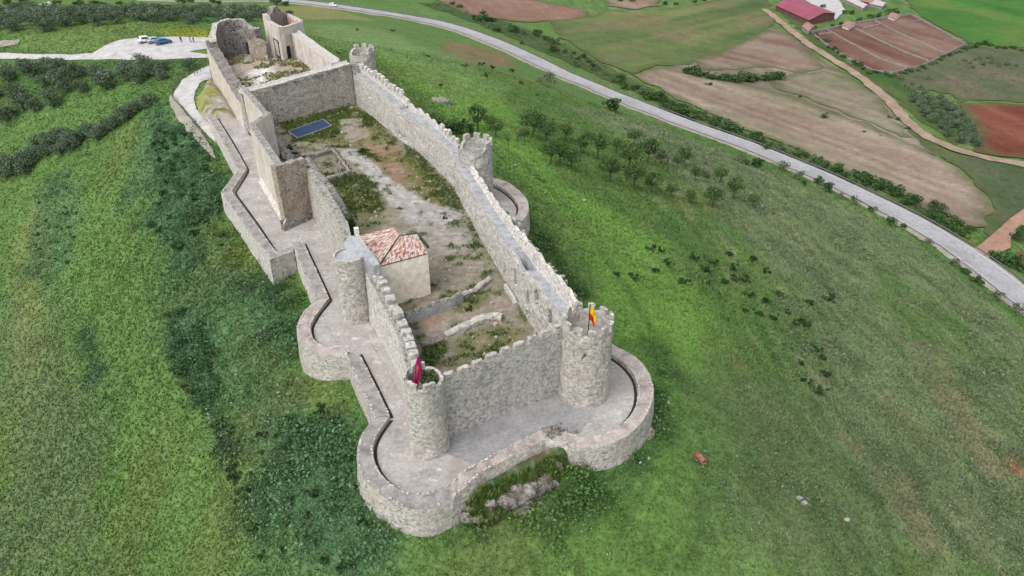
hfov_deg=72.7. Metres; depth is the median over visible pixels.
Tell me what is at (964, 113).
olive tree
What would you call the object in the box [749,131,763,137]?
verge bush
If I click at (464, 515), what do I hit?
rock
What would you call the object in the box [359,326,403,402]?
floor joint
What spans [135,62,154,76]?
olive tree
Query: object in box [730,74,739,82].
hedge bush
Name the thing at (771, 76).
hedge bush
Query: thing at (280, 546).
shrub
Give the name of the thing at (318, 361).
wall
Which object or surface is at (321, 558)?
shrub
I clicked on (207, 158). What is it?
shrub
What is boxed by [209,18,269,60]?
ruined tower
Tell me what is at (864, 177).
verge bush
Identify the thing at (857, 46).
pen wall
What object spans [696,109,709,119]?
verge bush
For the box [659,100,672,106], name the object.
verge bush
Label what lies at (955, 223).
verge bush
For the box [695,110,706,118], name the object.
verge bush
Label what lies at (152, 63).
olive tree
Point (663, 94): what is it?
verge bush
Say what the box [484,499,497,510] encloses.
rock
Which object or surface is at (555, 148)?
slope tree
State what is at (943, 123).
olive tree
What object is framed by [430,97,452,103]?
rock pile
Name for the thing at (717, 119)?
verge bush
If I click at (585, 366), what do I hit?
round tower
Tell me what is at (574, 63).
verge bush
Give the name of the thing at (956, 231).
verge bush
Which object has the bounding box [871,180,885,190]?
verge bush
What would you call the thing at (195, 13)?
thicket tree
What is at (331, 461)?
shrub
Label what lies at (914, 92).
olive tree
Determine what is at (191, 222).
shrub
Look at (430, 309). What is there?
ruined wall
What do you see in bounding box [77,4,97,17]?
thicket tree
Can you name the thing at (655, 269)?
bush
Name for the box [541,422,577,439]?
rubble heap
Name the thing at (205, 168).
shrub
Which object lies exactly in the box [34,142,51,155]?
olive tree
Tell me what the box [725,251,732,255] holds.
bush
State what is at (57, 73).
olive tree
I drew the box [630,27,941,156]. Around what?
fallow field
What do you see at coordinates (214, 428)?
shrub
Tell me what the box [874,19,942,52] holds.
pen wall
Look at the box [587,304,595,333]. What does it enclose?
flag
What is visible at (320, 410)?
shrub
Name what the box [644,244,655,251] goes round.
bush
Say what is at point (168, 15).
thicket tree
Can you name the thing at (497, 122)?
slope tree
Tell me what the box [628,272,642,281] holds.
bush
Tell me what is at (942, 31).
pen wall
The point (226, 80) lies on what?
curtain wall
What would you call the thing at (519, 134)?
bare tree
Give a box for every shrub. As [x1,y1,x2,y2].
[145,220,156,227]
[153,225,162,233]
[161,144,168,149]
[163,311,171,316]
[166,161,174,167]
[169,366,180,373]
[170,177,180,184]
[170,241,187,249]
[173,340,182,348]
[175,306,187,315]
[178,367,190,376]
[179,221,189,226]
[179,380,189,389]
[183,357,195,364]
[183,383,196,393]
[188,193,198,199]
[188,229,199,235]
[189,220,201,226]
[190,210,201,216]
[190,320,202,329]
[190,395,206,407]
[193,330,205,337]
[194,386,206,394]
[195,375,202,381]
[198,217,211,223]
[199,345,211,355]
[200,164,209,170]
[200,403,210,414]
[202,208,213,214]
[203,154,211,161]
[205,347,219,358]
[205,390,218,400]
[207,191,217,199]
[207,445,219,456]
[208,423,218,434]
[213,204,223,210]
[215,230,225,236]
[217,420,227,430]
[224,463,236,472]
[226,471,241,480]
[246,483,254,492]
[246,523,257,533]
[251,549,265,562]
[254,431,267,437]
[259,463,273,474]
[261,497,272,507]
[273,432,284,437]
[277,544,287,550]
[278,517,290,526]
[280,495,293,506]
[285,413,294,420]
[291,421,306,432]
[301,510,311,518]
[302,427,313,436]
[303,488,319,497]
[312,402,327,413]
[315,553,327,564]
[323,459,333,468]
[324,414,338,424]
[335,556,355,573]
[346,455,356,464]
[356,517,373,526]
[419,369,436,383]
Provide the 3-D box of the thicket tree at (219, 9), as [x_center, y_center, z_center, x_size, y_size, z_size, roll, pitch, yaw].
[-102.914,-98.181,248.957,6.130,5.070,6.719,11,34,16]
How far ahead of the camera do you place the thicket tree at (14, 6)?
329.56 m
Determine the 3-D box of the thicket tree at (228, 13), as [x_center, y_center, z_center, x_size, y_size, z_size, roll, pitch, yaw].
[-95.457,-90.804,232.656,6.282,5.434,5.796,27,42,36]
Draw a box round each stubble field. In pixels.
[633,66,993,226]
[768,71,910,136]
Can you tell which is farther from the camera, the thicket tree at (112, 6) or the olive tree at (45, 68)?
the thicket tree at (112, 6)
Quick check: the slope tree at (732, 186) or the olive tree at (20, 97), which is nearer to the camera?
the slope tree at (732, 186)
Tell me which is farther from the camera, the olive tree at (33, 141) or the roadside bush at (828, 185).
the roadside bush at (828, 185)
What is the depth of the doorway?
158.98 m
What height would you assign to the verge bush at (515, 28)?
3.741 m
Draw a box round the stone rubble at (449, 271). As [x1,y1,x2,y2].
[275,105,536,363]
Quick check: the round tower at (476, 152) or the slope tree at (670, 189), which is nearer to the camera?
the round tower at (476, 152)
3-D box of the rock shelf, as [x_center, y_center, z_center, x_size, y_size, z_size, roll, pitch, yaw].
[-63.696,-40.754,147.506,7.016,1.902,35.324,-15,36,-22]
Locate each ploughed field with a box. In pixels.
[438,0,587,21]
[606,0,659,8]
[695,30,823,72]
[813,15,962,70]
[960,102,1023,157]
[1015,251,1023,262]
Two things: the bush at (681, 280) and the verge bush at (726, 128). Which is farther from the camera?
the verge bush at (726, 128)
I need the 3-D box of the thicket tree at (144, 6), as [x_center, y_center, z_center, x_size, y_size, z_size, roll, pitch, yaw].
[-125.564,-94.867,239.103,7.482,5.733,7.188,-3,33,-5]
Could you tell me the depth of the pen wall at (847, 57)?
368.20 m
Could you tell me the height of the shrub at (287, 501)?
0.816 m
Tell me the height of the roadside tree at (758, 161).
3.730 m
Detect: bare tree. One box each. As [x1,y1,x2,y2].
[502,131,511,145]
[512,128,523,141]
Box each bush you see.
[1,0,10,4]
[72,0,83,5]
[269,0,280,4]
[281,0,288,5]
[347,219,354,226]
[434,117,449,128]
[444,117,461,130]
[451,118,470,135]
[463,123,474,132]
[471,15,481,19]
[487,16,496,21]
[492,25,502,31]
[509,26,519,32]
[532,29,542,34]
[535,71,556,85]
[548,45,559,50]
[570,60,579,66]
[615,72,626,77]
[620,82,627,88]
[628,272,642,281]
[630,85,640,89]
[635,87,644,93]
[641,89,654,98]
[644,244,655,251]
[652,267,659,273]
[655,91,668,96]
[657,97,669,102]
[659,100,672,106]
[660,103,671,112]
[672,102,685,108]
[674,105,694,117]
[677,277,691,284]
[685,65,701,73]
[687,111,700,119]
[689,251,699,260]
[693,70,705,75]
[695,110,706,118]
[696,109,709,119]
[700,264,710,272]
[706,72,718,79]
[707,120,719,127]
[708,259,718,265]
[711,116,722,124]
[712,125,728,131]
[715,73,725,80]
[719,119,739,127]
[722,73,731,81]
[724,122,738,131]
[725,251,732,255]
[726,262,739,270]
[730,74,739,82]
[730,274,739,281]
[732,154,746,164]
[734,127,744,135]
[737,70,754,79]
[739,274,750,282]
[743,290,754,297]
[744,75,756,81]
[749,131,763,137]
[749,255,757,262]
[751,134,763,141]
[753,139,763,144]
[758,72,769,80]
[760,297,770,303]
[762,142,776,150]
[763,75,776,79]
[763,267,771,273]
[769,71,780,79]
[769,315,777,320]
[771,141,787,152]
[774,160,790,170]
[776,71,785,79]
[776,290,788,298]
[790,319,800,326]
[791,170,804,179]
[792,152,801,156]
[794,147,804,154]
[797,318,811,326]
[800,378,812,384]
[801,152,809,157]
[803,299,814,305]
[809,159,825,168]
[810,154,824,163]
[811,343,823,352]
[811,385,828,395]
[813,175,824,183]
[816,160,830,166]
[816,354,826,360]
[819,370,830,376]
[820,182,834,191]
[822,293,835,302]
[829,162,843,172]
[836,192,844,198]
[839,171,852,179]
[850,195,860,204]
[852,169,869,177]
[861,173,874,184]
[863,175,880,184]
[868,205,878,211]
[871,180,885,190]
[880,178,893,190]
[886,216,897,224]
[888,184,905,192]
[890,188,904,196]
[898,196,910,204]
[903,193,924,204]
[917,208,930,217]
[922,209,936,218]
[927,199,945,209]
[933,214,948,223]
[934,218,943,224]
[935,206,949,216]
[941,224,953,230]
[946,216,962,227]
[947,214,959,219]
[949,218,965,227]
[949,258,960,267]
[951,228,966,235]
[959,267,971,273]
[967,225,976,229]
[968,274,984,285]
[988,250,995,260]
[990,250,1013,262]
[991,290,1006,300]
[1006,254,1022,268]
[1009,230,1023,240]
[1012,302,1023,315]
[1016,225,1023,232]
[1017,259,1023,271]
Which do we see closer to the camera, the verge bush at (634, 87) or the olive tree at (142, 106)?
the olive tree at (142, 106)
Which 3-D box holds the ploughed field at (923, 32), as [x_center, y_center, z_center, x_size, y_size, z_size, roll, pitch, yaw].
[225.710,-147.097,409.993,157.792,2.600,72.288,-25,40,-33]
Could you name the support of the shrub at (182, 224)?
on the terrain at (340, 26)
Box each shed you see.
[802,22,814,33]
[842,0,867,10]
[842,21,855,29]
[860,0,873,5]
[869,0,885,9]
[888,12,899,20]
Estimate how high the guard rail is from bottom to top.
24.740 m
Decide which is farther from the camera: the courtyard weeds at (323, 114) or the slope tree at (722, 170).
the slope tree at (722, 170)
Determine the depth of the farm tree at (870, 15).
455.45 m
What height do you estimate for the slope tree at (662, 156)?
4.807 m
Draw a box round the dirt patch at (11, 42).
[0,39,19,46]
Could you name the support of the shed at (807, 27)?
on the terrain at (340, 26)
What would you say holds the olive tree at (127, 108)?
on the terrain at (340, 26)
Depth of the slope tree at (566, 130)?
163.79 m
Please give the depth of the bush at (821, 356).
103.97 m
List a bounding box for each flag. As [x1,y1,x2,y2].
[414,354,422,388]
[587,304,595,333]
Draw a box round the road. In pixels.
[281,0,1023,306]
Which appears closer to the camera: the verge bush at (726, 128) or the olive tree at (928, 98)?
the verge bush at (726, 128)
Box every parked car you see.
[136,35,148,42]
[145,36,160,42]
[154,38,171,44]
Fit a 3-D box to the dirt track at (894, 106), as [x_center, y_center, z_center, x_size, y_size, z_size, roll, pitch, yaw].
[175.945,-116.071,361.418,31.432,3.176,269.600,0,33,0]
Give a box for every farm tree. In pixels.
[866,14,874,18]
[888,8,900,13]
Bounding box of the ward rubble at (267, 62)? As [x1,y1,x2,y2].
[227,56,302,82]
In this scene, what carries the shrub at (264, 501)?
on the terrain at (340, 26)
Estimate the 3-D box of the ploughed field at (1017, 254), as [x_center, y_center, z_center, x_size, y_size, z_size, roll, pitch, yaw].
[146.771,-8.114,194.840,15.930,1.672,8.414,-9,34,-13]
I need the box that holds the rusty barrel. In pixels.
[694,451,707,464]
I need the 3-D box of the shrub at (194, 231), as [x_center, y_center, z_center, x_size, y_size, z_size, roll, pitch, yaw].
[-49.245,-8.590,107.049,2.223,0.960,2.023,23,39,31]
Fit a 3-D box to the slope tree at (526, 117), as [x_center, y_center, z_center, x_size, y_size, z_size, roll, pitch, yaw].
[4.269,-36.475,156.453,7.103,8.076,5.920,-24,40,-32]
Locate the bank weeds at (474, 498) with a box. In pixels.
[460,451,572,527]
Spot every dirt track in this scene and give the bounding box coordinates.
[762,9,1023,166]
[975,209,1023,256]
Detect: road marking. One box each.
[302,0,1021,285]
[305,3,1022,307]
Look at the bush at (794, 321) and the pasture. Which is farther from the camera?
the pasture
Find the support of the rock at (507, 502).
on the rocky bank at (535, 458)
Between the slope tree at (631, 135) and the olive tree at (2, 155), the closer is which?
the olive tree at (2, 155)
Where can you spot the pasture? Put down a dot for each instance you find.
(633, 41)
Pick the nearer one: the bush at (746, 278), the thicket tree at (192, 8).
the bush at (746, 278)
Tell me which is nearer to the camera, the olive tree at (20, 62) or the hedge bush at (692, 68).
the olive tree at (20, 62)
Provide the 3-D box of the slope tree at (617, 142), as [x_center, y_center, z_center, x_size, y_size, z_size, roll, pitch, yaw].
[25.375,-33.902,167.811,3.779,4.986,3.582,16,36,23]
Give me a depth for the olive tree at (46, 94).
177.43 m
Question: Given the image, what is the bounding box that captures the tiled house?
[354,227,430,303]
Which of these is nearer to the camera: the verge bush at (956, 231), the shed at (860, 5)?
the verge bush at (956, 231)
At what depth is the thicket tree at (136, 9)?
213.68 m
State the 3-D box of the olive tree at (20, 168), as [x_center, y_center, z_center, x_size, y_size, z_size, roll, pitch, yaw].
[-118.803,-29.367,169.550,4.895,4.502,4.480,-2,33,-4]
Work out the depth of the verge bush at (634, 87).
300.39 m
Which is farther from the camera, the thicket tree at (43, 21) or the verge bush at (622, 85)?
the verge bush at (622, 85)
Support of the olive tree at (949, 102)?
on the terrain at (340, 26)
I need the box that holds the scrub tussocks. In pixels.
[576,105,1023,575]
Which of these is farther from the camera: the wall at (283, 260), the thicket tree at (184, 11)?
the thicket tree at (184, 11)
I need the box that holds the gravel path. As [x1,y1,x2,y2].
[173,65,215,142]
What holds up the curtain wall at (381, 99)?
on the courtyard ground at (442, 321)
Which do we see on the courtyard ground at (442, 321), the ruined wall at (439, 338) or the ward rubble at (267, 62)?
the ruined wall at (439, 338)
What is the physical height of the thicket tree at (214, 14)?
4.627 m
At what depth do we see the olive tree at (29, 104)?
179.70 m
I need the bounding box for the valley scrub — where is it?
[429,1,1023,240]
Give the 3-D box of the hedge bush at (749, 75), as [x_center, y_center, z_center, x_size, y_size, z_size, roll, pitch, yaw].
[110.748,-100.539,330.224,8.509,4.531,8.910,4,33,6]
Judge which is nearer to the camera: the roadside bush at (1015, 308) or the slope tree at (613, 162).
the slope tree at (613, 162)
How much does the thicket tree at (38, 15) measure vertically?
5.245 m
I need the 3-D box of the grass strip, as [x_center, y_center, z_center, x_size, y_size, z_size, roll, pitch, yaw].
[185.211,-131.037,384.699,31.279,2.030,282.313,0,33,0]
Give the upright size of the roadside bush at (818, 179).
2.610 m
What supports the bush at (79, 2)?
on the terrain at (340, 26)
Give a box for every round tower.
[332,235,380,324]
[349,43,375,69]
[403,361,449,460]
[458,132,493,195]
[558,301,613,408]
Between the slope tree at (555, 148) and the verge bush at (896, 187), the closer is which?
the slope tree at (555, 148)
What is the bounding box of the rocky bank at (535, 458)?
[464,447,570,524]
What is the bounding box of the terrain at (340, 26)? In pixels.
[0,0,1023,575]
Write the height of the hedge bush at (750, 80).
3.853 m
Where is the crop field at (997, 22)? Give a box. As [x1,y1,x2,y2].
[905,0,1023,47]
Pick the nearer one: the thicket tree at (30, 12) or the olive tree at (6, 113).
the olive tree at (6, 113)
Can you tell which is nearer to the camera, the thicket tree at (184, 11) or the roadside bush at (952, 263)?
the roadside bush at (952, 263)
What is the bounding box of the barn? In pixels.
[775,0,835,23]
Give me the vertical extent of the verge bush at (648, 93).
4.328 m
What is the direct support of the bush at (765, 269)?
on the terrain at (340, 26)
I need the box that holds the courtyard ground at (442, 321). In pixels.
[276,104,537,373]
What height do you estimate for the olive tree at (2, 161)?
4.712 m
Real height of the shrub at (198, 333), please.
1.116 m
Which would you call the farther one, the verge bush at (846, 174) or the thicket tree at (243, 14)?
the thicket tree at (243, 14)
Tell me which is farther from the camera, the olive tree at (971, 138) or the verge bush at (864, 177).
the olive tree at (971, 138)
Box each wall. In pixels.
[205,40,248,132]
[206,113,276,285]
[237,60,355,130]
[239,85,312,231]
[268,246,296,283]
[272,115,278,135]
[276,135,299,161]
[291,30,339,69]
[291,240,331,302]
[296,142,351,181]
[296,297,349,380]
[305,157,349,218]
[306,167,350,253]
[345,351,393,422]
[351,63,409,141]
[357,416,453,536]
[365,272,418,401]
[401,103,459,185]
[405,290,462,323]
[420,334,444,346]
[442,323,561,436]
[443,312,503,339]
[451,153,579,335]
[452,430,567,529]
[462,276,491,299]
[493,178,529,235]
[504,283,518,307]
[567,344,653,470]
[811,13,910,31]
[811,32,964,72]
[826,29,907,67]
[854,27,928,60]
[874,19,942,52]
[911,14,964,43]
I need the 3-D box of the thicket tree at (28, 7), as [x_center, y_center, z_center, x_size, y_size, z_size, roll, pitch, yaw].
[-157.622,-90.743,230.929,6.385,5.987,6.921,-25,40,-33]
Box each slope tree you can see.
[468,104,487,130]
[483,115,494,127]
[485,117,504,136]
[517,106,547,136]
[518,129,530,141]
[533,116,557,142]
[538,140,560,163]
[550,142,569,164]
[558,123,574,140]
[562,147,581,169]
[573,135,587,152]
[580,130,591,141]
[585,129,612,158]
[597,156,624,181]
[610,137,624,153]
[617,140,645,169]
[622,162,647,188]
[626,127,641,144]
[636,136,662,162]
[644,171,663,193]
[657,148,667,163]
[666,183,679,196]
[672,156,683,165]
[676,145,692,164]
[685,189,697,203]
[689,165,702,180]
[702,171,709,181]
[704,185,725,206]
[712,164,730,182]
[726,176,745,198]
[747,192,759,205]
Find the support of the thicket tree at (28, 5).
on the terrain at (340, 26)
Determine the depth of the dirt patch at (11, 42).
198.31 m
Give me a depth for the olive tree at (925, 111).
292.91 m
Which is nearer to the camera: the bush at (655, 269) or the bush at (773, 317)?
the bush at (655, 269)
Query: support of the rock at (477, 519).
on the rocky bank at (535, 458)
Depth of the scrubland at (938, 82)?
346.97 m
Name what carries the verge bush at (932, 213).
on the grass verge at (583, 65)
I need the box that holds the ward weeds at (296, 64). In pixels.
[228,54,309,86]
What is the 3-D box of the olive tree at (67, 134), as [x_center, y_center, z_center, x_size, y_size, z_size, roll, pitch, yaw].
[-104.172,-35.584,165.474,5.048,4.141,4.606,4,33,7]
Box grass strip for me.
[783,14,975,145]
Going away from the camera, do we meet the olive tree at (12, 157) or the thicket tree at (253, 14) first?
the olive tree at (12, 157)
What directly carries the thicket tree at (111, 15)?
on the terrain at (340, 26)
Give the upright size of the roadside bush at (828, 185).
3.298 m
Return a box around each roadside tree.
[601,98,621,111]
[743,157,764,168]
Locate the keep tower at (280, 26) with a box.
[262,5,304,60]
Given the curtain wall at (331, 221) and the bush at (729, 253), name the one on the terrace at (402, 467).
the curtain wall at (331, 221)
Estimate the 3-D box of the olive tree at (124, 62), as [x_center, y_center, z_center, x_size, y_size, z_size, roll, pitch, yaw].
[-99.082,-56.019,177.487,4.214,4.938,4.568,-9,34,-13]
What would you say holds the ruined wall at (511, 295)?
on the courtyard ground at (442, 321)
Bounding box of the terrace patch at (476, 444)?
[447,394,593,463]
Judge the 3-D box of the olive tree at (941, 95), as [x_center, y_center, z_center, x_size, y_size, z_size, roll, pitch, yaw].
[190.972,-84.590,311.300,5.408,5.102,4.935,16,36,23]
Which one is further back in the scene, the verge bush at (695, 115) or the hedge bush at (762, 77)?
the hedge bush at (762, 77)
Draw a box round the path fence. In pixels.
[171,58,209,144]
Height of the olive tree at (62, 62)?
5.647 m
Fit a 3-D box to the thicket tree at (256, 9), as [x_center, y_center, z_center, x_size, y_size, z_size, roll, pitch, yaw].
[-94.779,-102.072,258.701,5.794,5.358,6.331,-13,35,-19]
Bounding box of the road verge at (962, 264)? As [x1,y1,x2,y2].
[136,0,1023,314]
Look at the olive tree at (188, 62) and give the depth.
171.19 m
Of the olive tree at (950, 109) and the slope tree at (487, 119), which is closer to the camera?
the slope tree at (487, 119)
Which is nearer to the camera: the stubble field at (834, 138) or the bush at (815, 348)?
the bush at (815, 348)
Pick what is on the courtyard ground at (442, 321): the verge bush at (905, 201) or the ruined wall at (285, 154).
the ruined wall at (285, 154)
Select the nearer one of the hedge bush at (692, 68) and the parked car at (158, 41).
the parked car at (158, 41)
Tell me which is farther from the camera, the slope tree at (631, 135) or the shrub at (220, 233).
the slope tree at (631, 135)
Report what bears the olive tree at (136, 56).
on the terrain at (340, 26)
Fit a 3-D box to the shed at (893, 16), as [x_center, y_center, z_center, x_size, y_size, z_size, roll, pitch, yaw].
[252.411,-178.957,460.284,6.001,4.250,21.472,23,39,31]
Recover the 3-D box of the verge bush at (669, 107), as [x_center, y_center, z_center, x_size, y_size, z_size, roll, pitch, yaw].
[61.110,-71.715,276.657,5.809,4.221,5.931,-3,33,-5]
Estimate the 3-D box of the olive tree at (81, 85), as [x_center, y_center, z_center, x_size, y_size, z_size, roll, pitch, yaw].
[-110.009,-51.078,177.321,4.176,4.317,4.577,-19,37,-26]
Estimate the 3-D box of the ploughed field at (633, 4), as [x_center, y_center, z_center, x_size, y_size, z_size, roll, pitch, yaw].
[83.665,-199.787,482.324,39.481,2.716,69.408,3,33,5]
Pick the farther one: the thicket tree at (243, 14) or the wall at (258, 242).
the thicket tree at (243, 14)
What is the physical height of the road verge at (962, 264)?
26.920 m
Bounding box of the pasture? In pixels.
[550,0,774,72]
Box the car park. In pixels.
[0,36,208,59]
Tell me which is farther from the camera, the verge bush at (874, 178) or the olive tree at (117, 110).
the verge bush at (874, 178)
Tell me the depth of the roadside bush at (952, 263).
181.02 m
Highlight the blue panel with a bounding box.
[288,119,331,137]
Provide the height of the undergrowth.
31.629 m
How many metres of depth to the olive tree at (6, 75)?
186.39 m
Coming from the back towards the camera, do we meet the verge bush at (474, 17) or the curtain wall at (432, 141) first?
the verge bush at (474, 17)
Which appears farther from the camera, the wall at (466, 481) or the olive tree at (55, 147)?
the olive tree at (55, 147)
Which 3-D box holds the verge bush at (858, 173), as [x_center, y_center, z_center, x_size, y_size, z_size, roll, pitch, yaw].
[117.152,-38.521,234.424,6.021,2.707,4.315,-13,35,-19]
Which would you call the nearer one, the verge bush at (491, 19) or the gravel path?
the gravel path
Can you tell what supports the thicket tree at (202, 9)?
on the terrain at (340, 26)
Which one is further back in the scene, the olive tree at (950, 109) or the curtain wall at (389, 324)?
the olive tree at (950, 109)
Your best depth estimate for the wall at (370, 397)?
69.18 m
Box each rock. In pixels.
[459,511,473,523]
[473,515,483,523]
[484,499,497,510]
[496,492,518,512]
[508,482,538,506]
[514,504,531,514]
[532,479,551,496]
[535,498,545,504]
[538,473,559,491]
[556,461,562,472]
[646,427,654,439]
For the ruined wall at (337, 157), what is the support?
on the courtyard ground at (442, 321)
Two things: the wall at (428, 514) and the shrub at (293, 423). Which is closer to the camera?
the wall at (428, 514)
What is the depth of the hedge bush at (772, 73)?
332.90 m
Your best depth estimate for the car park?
189.25 m
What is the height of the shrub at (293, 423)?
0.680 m
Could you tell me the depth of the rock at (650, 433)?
66.94 m
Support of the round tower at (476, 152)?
on the terrain at (340, 26)
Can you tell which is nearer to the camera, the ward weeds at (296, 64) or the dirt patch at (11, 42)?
the ward weeds at (296, 64)
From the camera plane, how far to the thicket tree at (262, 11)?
253.40 m
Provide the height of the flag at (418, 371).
4.190 m
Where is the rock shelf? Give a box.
[196,78,235,120]
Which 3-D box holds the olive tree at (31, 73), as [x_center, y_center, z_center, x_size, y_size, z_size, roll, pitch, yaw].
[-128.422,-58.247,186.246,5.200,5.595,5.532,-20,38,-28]
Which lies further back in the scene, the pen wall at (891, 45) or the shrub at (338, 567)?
the pen wall at (891, 45)
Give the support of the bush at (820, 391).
on the terrain at (340, 26)
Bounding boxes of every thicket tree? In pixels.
[0,8,19,21]
[1,17,23,30]
[3,14,21,25]
[6,1,18,7]
[7,4,21,8]
[19,3,33,9]
[21,10,33,21]
[22,0,36,5]
[23,7,42,18]
[25,6,46,11]
[28,10,51,24]
[29,17,54,31]
[49,10,73,26]
[53,7,72,16]
[59,7,81,18]
[72,9,90,22]
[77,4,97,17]
[87,13,104,25]
[93,5,111,19]
[104,9,123,22]
[105,4,119,11]
[119,1,137,16]
[125,5,148,19]
[137,3,150,10]
[141,7,161,22]
[147,3,167,17]
[159,10,175,20]
[170,4,188,17]
[176,9,188,18]
[179,14,196,23]
[185,5,195,11]
[186,10,201,18]
[193,10,205,19]
[194,7,207,17]
[197,2,212,11]
[200,6,212,16]
[209,11,226,21]
[212,4,225,11]
[214,7,231,12]
[220,7,239,17]
[220,8,235,18]
[227,2,246,11]
[234,5,249,12]
[237,10,251,19]
[247,10,256,19]
[250,6,261,17]
[257,8,267,17]
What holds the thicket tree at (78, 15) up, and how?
on the terrain at (340, 26)
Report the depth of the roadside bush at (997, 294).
168.94 m
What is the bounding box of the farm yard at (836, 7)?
[806,0,844,19]
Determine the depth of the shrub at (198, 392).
83.94 m
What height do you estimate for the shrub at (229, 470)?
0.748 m
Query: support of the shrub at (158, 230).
on the terrain at (340, 26)
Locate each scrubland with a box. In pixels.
[890,109,1023,236]
[893,45,1023,103]
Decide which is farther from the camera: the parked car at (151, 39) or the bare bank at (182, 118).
the parked car at (151, 39)
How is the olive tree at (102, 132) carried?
on the terrain at (340, 26)
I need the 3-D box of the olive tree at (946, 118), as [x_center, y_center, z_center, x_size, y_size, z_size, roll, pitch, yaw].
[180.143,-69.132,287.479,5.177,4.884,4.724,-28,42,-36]
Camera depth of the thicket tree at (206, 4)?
265.57 m
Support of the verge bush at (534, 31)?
on the grass verge at (583, 65)
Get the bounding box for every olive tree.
[0,62,15,81]
[0,102,18,120]
[0,151,7,165]
[0,156,13,170]
[0,159,25,175]
[0,166,13,178]
[2,80,23,97]
[6,153,27,168]
[7,91,31,110]
[12,146,36,164]
[14,57,30,71]
[14,158,35,173]
[20,60,40,78]
[23,143,41,159]
[24,96,43,110]
[26,134,42,145]
[32,132,45,142]
[34,74,52,85]
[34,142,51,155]
[36,88,65,107]
[37,55,60,72]
[37,133,54,146]
[44,66,72,84]
[45,130,60,142]
[47,57,72,72]
[47,142,64,154]
[49,126,71,138]
[55,76,75,92]
[56,132,73,146]
[58,136,82,150]
[62,128,83,143]
[63,61,85,77]
[69,129,85,140]
[70,78,88,92]
[74,124,94,137]
[80,123,97,135]
[85,63,103,78]
[87,129,102,139]
[90,69,114,89]
[92,123,109,136]
[97,67,114,80]
[97,117,112,130]
[103,117,119,128]
[107,113,124,125]
[112,106,134,120]
[113,65,136,81]
[114,59,132,71]
[119,102,139,117]
[127,99,140,111]
[129,69,146,83]
[130,53,144,62]
[133,55,155,71]
[134,98,148,107]
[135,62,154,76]
[137,91,159,105]
[143,60,158,73]
[150,63,168,80]
[159,60,169,69]
[180,57,196,69]
[908,93,920,101]
[909,90,920,95]
[915,98,927,105]
[918,103,929,111]
[919,107,933,116]
[920,89,930,96]
[920,93,934,103]
[926,112,941,122]
[929,104,938,112]
[930,99,940,107]
[933,93,945,101]
[935,109,946,118]
[938,120,949,128]
[941,98,951,104]
[941,115,955,123]
[942,100,956,108]
[942,127,954,136]
[943,103,956,113]
[948,110,960,119]
[949,118,964,127]
[955,132,969,142]
[956,110,969,116]
[958,126,972,135]
[960,116,971,125]
[965,122,979,131]
[968,132,980,141]
[971,136,984,145]
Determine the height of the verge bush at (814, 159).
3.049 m
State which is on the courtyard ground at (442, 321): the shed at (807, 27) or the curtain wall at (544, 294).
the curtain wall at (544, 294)
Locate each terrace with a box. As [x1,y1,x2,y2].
[219,118,636,493]
[493,188,517,216]
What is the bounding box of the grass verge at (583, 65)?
[421,3,972,246]
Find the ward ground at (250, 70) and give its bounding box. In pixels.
[227,54,308,87]
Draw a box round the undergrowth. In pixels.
[20,93,687,575]
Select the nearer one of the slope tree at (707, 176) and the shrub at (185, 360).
the shrub at (185, 360)
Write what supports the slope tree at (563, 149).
on the terrain at (340, 26)
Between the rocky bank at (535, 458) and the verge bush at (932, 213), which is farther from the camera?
the verge bush at (932, 213)
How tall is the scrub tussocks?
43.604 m
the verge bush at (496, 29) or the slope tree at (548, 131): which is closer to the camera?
the slope tree at (548, 131)
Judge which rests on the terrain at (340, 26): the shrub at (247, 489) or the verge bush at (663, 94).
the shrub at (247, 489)
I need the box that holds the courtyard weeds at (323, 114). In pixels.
[277,104,524,366]
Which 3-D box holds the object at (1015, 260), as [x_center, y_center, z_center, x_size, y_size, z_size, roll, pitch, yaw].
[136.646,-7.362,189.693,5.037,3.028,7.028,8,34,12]
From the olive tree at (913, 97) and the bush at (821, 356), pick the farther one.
the olive tree at (913, 97)
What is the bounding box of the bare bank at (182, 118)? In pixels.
[169,95,214,157]
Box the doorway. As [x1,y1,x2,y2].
[286,46,291,57]
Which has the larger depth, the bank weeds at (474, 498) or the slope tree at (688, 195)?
the slope tree at (688, 195)
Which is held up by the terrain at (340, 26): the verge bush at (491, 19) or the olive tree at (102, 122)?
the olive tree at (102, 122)
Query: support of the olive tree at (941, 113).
on the terrain at (340, 26)
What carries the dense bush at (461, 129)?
on the terrain at (340, 26)
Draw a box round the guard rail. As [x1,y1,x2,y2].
[313,0,1023,283]
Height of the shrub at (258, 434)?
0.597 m
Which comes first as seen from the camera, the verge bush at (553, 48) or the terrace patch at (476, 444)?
the terrace patch at (476, 444)
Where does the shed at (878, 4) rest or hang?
on the terrain at (340, 26)
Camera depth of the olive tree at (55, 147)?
165.63 m
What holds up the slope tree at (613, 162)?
on the terrain at (340, 26)
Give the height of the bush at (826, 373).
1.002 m
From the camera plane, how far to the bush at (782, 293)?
120.70 m
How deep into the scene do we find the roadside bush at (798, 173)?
216.17 m

